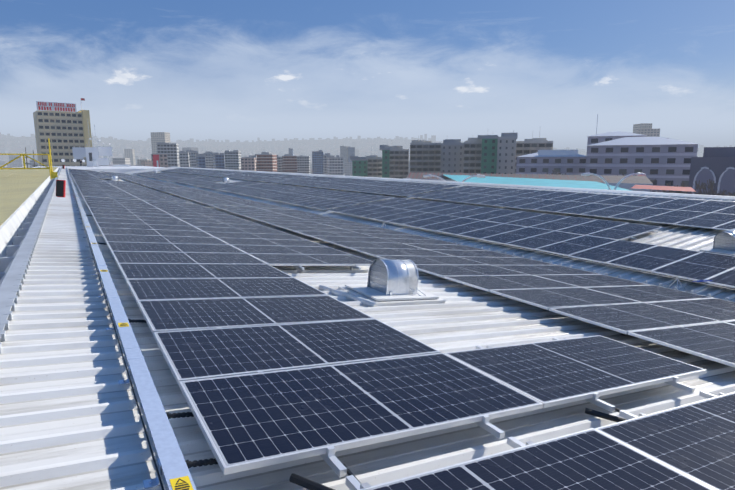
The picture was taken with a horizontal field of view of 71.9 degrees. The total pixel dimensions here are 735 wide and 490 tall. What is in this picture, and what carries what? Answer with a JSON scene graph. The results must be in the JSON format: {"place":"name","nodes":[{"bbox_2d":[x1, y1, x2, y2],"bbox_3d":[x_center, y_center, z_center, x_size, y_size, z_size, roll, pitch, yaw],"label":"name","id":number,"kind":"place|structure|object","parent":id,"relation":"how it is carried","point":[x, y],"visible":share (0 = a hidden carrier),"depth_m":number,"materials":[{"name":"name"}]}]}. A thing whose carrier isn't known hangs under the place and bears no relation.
{"place":"outdoors","nodes":[
{"label":"outdoors","id":0,"kind":"place"},
{"bbox_2d":[0,137,703,162],"bbox_3d":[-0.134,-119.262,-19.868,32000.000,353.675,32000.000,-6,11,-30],"label":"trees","id":1,"kind":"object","parent":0,"point":[13,146],"depth_m":4652.50,"materials":[{"name":"green plant"}]},
{"bbox_2d":[0,138,57,178],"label":"yellow gantry","id":2,"kind":"object","parent":1,"relation":"on","point":[53,174],"visible":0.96,"depth_m":45.12,"materials":[{"name":"yellow metal"}]},
{"bbox_2d":[33,98,91,165],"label":"office building","id":3,"kind":"structure","parent":1,"relation":"on","point":[63,127],"depth_m":261.38,"materials":[{"name":"brown"}]},
{"bbox_2d":[32,166,165,172],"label":"roof","id":4,"kind":"structure","parent":1,"relation":"on","point":[118,169],"depth_m":125.01,"materials":[{"name":"white paint"}]},
{"bbox_2d":[61,124,130,166],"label":"rooftop cabin","id":5,"kind":"object","parent":4,"relation":"on","point":[90,154],"visible":1,"depth_m":156.63,"materials":[{"name":"white metal"}]},
{"bbox_2d":[151,154,167,167],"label":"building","id":6,"kind":"structure","parent":1,"relation":"on","point":[163,160],"depth_m":393.97,"materials":[{"name":"grey concrete"}]},
{"bbox_2d":[153,155,159,166],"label":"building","id":7,"kind":"structure","parent":6,"relation":"attached to","point":[156,161],"depth_m":392.14,"materials":[{"name":"red"}]},
{"bbox_2d":[157,138,179,166],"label":"building","id":8,"kind":"structure","parent":1,"relation":"on","point":[171,150],"depth_m":477.71,"materials":[{"name":"grey"}]},
{"bbox_2d":[179,151,189,166],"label":"white block","id":9,"kind":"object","parent":1,"relation":"on","point":[184,158],"visible":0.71,"depth_m":520.20,"materials":[{"name":"grey concrete"}]},
{"bbox_2d":[185,150,197,167],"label":"white block","id":10,"kind":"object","parent":1,"relation":"on","point":[192,157],"visible":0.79,"depth_m":560.00,"materials":[{"name":"grey"}]},
{"bbox_2d":[195,154,205,167],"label":"blue block","id":11,"kind":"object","parent":1,"relation":"on","point":[200,160],"visible":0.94,"depth_m":489.05,"materials":[{"name":"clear glass"}]},
{"bbox_2d":[202,151,212,168],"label":"white block","id":12,"kind":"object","parent":1,"relation":"on","point":[209,160],"visible":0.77,"depth_m":603.07,"materials":[{"name":"grey"}]},
{"bbox_2d":[211,153,224,168],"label":"blue block","id":13,"kind":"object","parent":1,"relation":"on","point":[218,161],"visible":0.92,"depth_m":531.71,"materials":[{"name":"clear glass"}]},
{"bbox_2d":[225,146,240,169],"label":"grey block","id":14,"kind":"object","parent":1,"relation":"on","point":[233,160],"visible":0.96,"depth_m":572.50,"materials":[{"name":"grey concrete"}]},
{"bbox_2d":[241,155,256,170],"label":"building","id":15,"kind":"structure","parent":1,"relation":"on","point":[249,163],"depth_m":500.27,"materials":[{"name":"grey"}]},
{"bbox_2d":[255,152,276,171],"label":"brick block","id":16,"kind":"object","parent":1,"relation":"on","point":[267,161],"visible":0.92,"depth_m":522.75,"materials":[{"name":"pink"}]},
{"bbox_2d":[277,155,282,171],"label":"grey block","id":17,"kind":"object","parent":1,"relation":"on","point":[279,165],"visible":0.19,"depth_m":584.28,"materials":[{"name":"grey concrete"}]},
{"bbox_2d":[282,154,296,172],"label":"brick block","id":18,"kind":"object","parent":1,"relation":"on","point":[289,163],"visible":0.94,"depth_m":566.69,"materials":[{"name":"grey"}]},
{"bbox_2d":[297,155,309,173],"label":"grey block","id":19,"kind":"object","parent":1,"relation":"on","point":[303,164],"visible":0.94,"depth_m":627.33,"materials":[{"name":"grey concrete"}]},
{"bbox_2d":[312,150,323,173],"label":"blue tower","id":20,"kind":"structure","parent":1,"relation":"on","point":[317,162],"depth_m":687.69,"materials":[{"name":"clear glass"}]},
{"bbox_2d":[323,152,329,174],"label":"grey block","id":21,"kind":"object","parent":1,"relation":"on","point":[325,171],"visible":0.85,"depth_m":611.16,"materials":[{"name":"grey concrete"}]},
{"bbox_2d":[326,155,342,174],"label":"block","id":22,"kind":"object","parent":1,"relation":"on","point":[334,165],"visible":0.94,"depth_m":552.47,"materials":[{"name":"grey concrete"}]},
{"bbox_2d":[340,146,347,173],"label":"tall block","id":23,"kind":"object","parent":1,"relation":"on","point":[344,152],"visible":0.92,"depth_m":1279.02,"materials":[{"name":"grey concrete"}]},
{"bbox_2d":[348,146,354,161],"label":"tall block","id":24,"kind":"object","parent":1,"relation":"on","point":[351,151],"visible":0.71,"depth_m":1278.34,"materials":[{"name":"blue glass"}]},
{"bbox_2d":[350,152,366,176],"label":"green apartment building","id":25,"kind":"structure","parent":1,"relation":"on","point":[359,166],"depth_m":326.18,"materials":[{"name":"grey"}]},
{"bbox_2d":[0,123,734,175],"bbox_3d":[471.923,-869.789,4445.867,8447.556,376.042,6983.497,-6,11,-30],"label":"city","id":26,"kind":"object","parent":1,"relation":"on","point":[131,157],"visible":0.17,"depth_m":3739.17,"materials":[{"name":"grey concrete"}]},
{"bbox_2d":[365,155,381,177],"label":"building","id":27,"kind":"structure","parent":1,"relation":"on","point":[374,165],"depth_m":325.77,"materials":[{"name":"grey concrete"}]},
{"bbox_2d":[380,145,389,177],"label":"green apartment building","id":28,"kind":"structure","parent":1,"relation":"on","point":[385,160],"depth_m":295.99,"materials":[{"name":"grey"}]},
{"bbox_2d":[385,146,408,178],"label":"building","id":29,"kind":"structure","parent":1,"relation":"on","point":[399,163],"depth_m":295.13,"materials":[{"name":"grey concrete"}]},
{"bbox_2d":[410,136,440,172],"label":"building","id":30,"kind":"structure","parent":1,"relation":"on","point":[425,156],"depth_m":263.84,"materials":[{"name":"grey concrete"}]},
{"bbox_2d":[158,180,731,300],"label":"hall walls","id":31,"kind":"structure","parent":1,"relation":"on","point":[521,256],"depth_m":16.66,"materials":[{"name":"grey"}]},
{"bbox_2d":[0,167,734,489],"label":"metal roof","id":32,"kind":"structure","parent":31,"relation":"on","point":[70,418],"depth_m":4.53,"materials":[{"name":"white metal"}]},
{"bbox_2d":[0,167,59,279],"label":"parapet wall","id":33,"kind":"structure","parent":32,"relation":"on","point":[23,192],"depth_m":18.19,"materials":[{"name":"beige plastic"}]},
{"bbox_2d":[56,180,65,196],"bbox_3d":[-13.235,-2.418,21.852,0.435,0.797,0.161,-1,10,-8],"label":"box","id":34,"kind":"object","parent":32,"relation":"on","point":[60,187],"visible":0.85,"depth_m":21.81,"materials":[{"name":"red paint"}]},
{"bbox_2d":[111,176,117,180],"bbox_3d":[-25.454,-6.591,50.578,1.585,0.664,1.232,-6,11,-30],"label":"roof vent","id":35,"kind":"object","parent":32,"relation":"on","point":[114,178],"visible":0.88,"depth_m":50.54,"materials":[{"name":"grey metal"}]},
{"bbox_2d":[66,168,217,489],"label":"cable tray","id":36,"kind":"object","parent":32,"relation":"on","point":[172,466],"visible":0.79,"depth_m":3.21,"materials":[{"name":"metal"}]},
{"bbox_2d":[220,177,231,182],"bbox_3d":[-15.701,-7.064,55.627,1.587,0.714,1.232,-6,11,-30],"label":"roof vent","id":37,"kind":"object","parent":32,"relation":"on","point":[225,180],"visible":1,"depth_m":55.56,"materials":[{"name":"grey metal"}]},
{"bbox_2d":[318,259,445,306],"bbox_3d":[0.234,0.545,7.630,1.585,0.664,1.232,-6,11,-30],"label":"roof vent","id":38,"kind":"object","parent":32,"relation":"on","point":[390,282],"visible":1,"depth_m":7.56,"materials":[{"name":"grey metal"}]},
{"bbox_2d":[69,168,734,489],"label":"solar panels","id":39,"kind":"object","parent":32,"relation":"on","point":[340,381],"visible":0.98,"depth_m":5.45,"materials":[{"name":"blue glass"}]},
{"bbox_2d":[85,172,724,489],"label":"mounting rails","id":40,"kind":"object","parent":32,"relation":"on","point":[338,467],"visible":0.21,"depth_m":3.31,"materials":[{"name":"silver metal"}]},
{"bbox_2d":[696,228,734,255],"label":"roof vent","id":41,"kind":"object","parent":32,"relation":"on","point":[724,243],"visible":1,"depth_m":13.40,"materials":[{"name":"grey metal"}]},
{"bbox_2d":[441,139,463,172],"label":"building","id":42,"kind":"structure","parent":1,"relation":"on","point":[452,154],"depth_m":254.77,"materials":[{"name":"grey concrete"}]},
{"bbox_2d":[463,138,481,173],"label":"building","id":43,"kind":"structure","parent":1,"relation":"on","point":[472,155],"depth_m":236.05,"materials":[{"name":"grey concrete"}]},
{"bbox_2d":[478,135,497,173],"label":"green apartment building","id":44,"kind":"structure","parent":1,"relation":"on","point":[489,155],"depth_m":230.01,"materials":[{"name":"grey"}]},
{"bbox_2d":[496,131,517,173],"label":"grey apartment building","id":45,"kind":"structure","parent":1,"relation":"on","point":[506,148],"depth_m":224.32,"materials":[{"name":"grey concrete"}]},
{"bbox_2d":[403,172,645,189],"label":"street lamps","id":46,"kind":"object","parent":1,"relation":"on","point":[582,174],"visible":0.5,"depth_m":62.54,"materials":[{"name":"white metal"}]},
{"bbox_2d":[515,135,552,173],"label":"white apartment building","id":47,"kind":"structure","parent":1,"relation":"on","point":[529,146],"depth_m":234.06,"materials":[{"name":"white concrete"}]},
{"bbox_2d":[407,172,695,191],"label":"sheds","id":48,"kind":"object","parent":1,"relation":"on","point":[638,183],"visible":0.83,"depth_m":98.27,"materials":[{"name":"teal"}]},
{"bbox_2d":[546,168,562,174],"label":"bare tree","id":49,"kind":"object","parent":1,"relation":"on","point":[554,170],"visible":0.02,"depth_m":128.50,"materials":[{"name":"brown plant"}]},
{"bbox_2d":[516,115,697,192],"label":"institute buildings","id":50,"kind":"structure","parent":1,"relation":"on","point":[662,161],"depth_m":168.22,"materials":[{"name":"grey"}]},
{"bbox_2d":[650,181,693,193],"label":"building","id":51,"kind":"structure","parent":1,"relation":"on","point":[671,191],"depth_m":81.77,"materials":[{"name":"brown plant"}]},
{"bbox_2d":[688,147,734,195],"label":"arched hall","id":52,"kind":"structure","parent":1,"relation":"on","point":[716,165],"depth_m":99.18,"materials":[{"name":"grey"}]},
{"bbox_2d":[690,179,734,195],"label":"bare tree","id":53,"kind":"object","parent":1,"relation":"on","point":[710,187],"visible":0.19,"depth_m":65.65,"materials":[{"name":"grey plant"}]},
{"bbox_2d":[0,0,734,149],"label":"sky","id":54,"kind":"structure","parent":0,"point":[231,70],"materials":[{"name":"blue"}]},
{"bbox_2d":[124,172,734,289],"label":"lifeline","id":55,"kind":"object","parent":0,"point":[677,279],"visible":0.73,"depth_m":13.12,"materials":[{"name":"metal"}]}
]}

